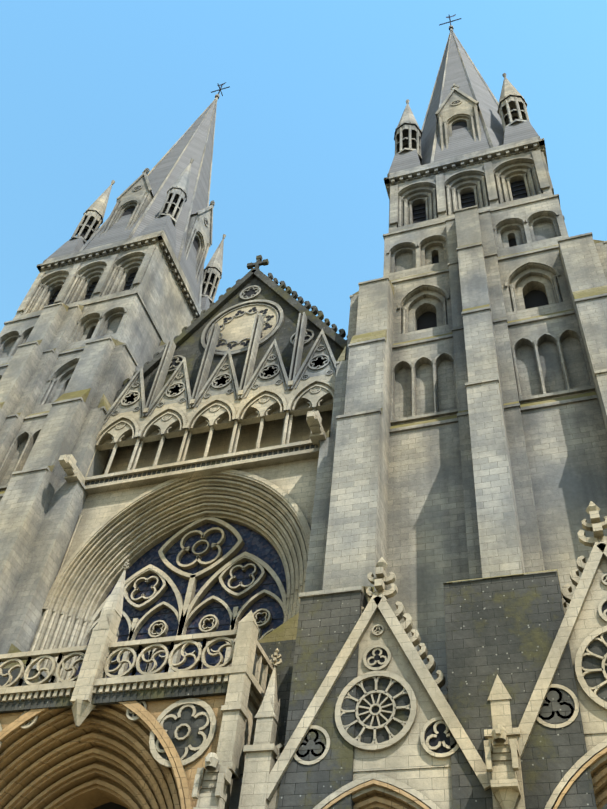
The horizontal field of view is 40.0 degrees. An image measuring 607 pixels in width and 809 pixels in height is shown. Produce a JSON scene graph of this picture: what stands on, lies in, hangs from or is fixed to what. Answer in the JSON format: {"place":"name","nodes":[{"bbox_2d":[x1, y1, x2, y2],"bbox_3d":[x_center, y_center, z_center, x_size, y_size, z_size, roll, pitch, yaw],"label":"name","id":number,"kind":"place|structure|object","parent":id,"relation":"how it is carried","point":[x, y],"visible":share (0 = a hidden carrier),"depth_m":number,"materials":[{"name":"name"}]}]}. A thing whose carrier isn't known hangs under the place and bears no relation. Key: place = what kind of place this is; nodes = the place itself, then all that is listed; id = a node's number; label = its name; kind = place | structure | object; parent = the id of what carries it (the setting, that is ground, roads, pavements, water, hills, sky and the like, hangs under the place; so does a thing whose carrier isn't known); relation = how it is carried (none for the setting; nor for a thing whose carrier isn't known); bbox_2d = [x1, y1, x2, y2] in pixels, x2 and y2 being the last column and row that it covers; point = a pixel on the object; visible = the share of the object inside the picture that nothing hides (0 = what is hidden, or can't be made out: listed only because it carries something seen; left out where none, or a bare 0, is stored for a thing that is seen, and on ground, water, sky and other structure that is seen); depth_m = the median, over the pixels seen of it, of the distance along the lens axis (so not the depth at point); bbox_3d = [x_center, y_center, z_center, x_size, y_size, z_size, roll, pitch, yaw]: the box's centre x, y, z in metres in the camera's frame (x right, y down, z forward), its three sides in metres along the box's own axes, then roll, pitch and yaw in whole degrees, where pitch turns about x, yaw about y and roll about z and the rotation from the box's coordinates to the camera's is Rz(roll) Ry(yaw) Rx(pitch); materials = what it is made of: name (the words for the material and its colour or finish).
{"place":"outdoors","nodes":[
{"label":"outdoors","id":0,"kind":"place"},
{"bbox_2d":[0,0,606,339],"label":"sky","id":1,"kind":"structure","parent":0,"point":[94,93],"materials":[{"name":"blue"}]},
{"label":"paving","id":2,"kind":"structure","parent":0,"visible":0},
{"bbox_2d":[0,25,606,808],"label":"cathedral towers","id":3,"kind":"structure","parent":2,"relation":"on","point":[488,483],"depth_m":31.38,"materials":[{"name":"grey stone"}]},
{"bbox_2d":[48,14,527,676],"bbox_3d":[-0.417,-10.081,50.486,27.460,65.362,5.940,-10,-50,16],"label":"iron","id":4,"kind":"object","parent":3,"relation":"on","point":[206,528],"visible":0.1,"depth_m":29.71,"materials":[{"name":"grey metal"}]},
{"bbox_2d":[47,31,538,309],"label":"spire roofs","id":5,"kind":"structure","parent":3,"relation":"on","point":[461,142],"depth_m":52.91,"materials":[{"name":"grey stone"}]},
{"bbox_2d":[0,196,606,668],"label":"moss ledge","id":6,"kind":"object","parent":3,"relation":"on","point":[286,630],"visible":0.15,"depth_m":29.62,"materials":[{"name":"stone"}]},
{"bbox_2d":[49,101,606,808],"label":"windows","id":7,"kind":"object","parent":3,"relation":"on","point":[533,299],"visible":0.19,"depth_m":37.03,"materials":[{"name":"black glass"}]},
{"bbox_2d":[0,305,606,808],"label":"pale stone","id":8,"kind":"object","parent":2,"relation":"on","point":[122,525],"visible":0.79,"depth_m":22.33,"materials":[{"name":"beige stone"}]},
{"bbox_2d":[75,522,286,677],"bbox_3d":[-3.864,7.129,27.373,7.260,8.771,0.001,-10,-50,16],"label":"stained glass","id":9,"kind":"object","parent":8,"relation":"attached to","point":[260,546],"depth_m":28.11,"materials":[{"name":"blue glass"}]},
{"bbox_2d":[0,255,606,808],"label":"dark stone wall","id":10,"kind":"structure","parent":2,"relation":"on","point":[504,629],"depth_m":19.04,"materials":[{"name":"grey stone"}]},
{"bbox_2d":[0,695,606,808],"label":"portal arches","id":11,"kind":"structure","parent":2,"relation":"on","point":[59,759],"depth_m":20.88,"materials":[{"name":"beige stone"}]}
]}

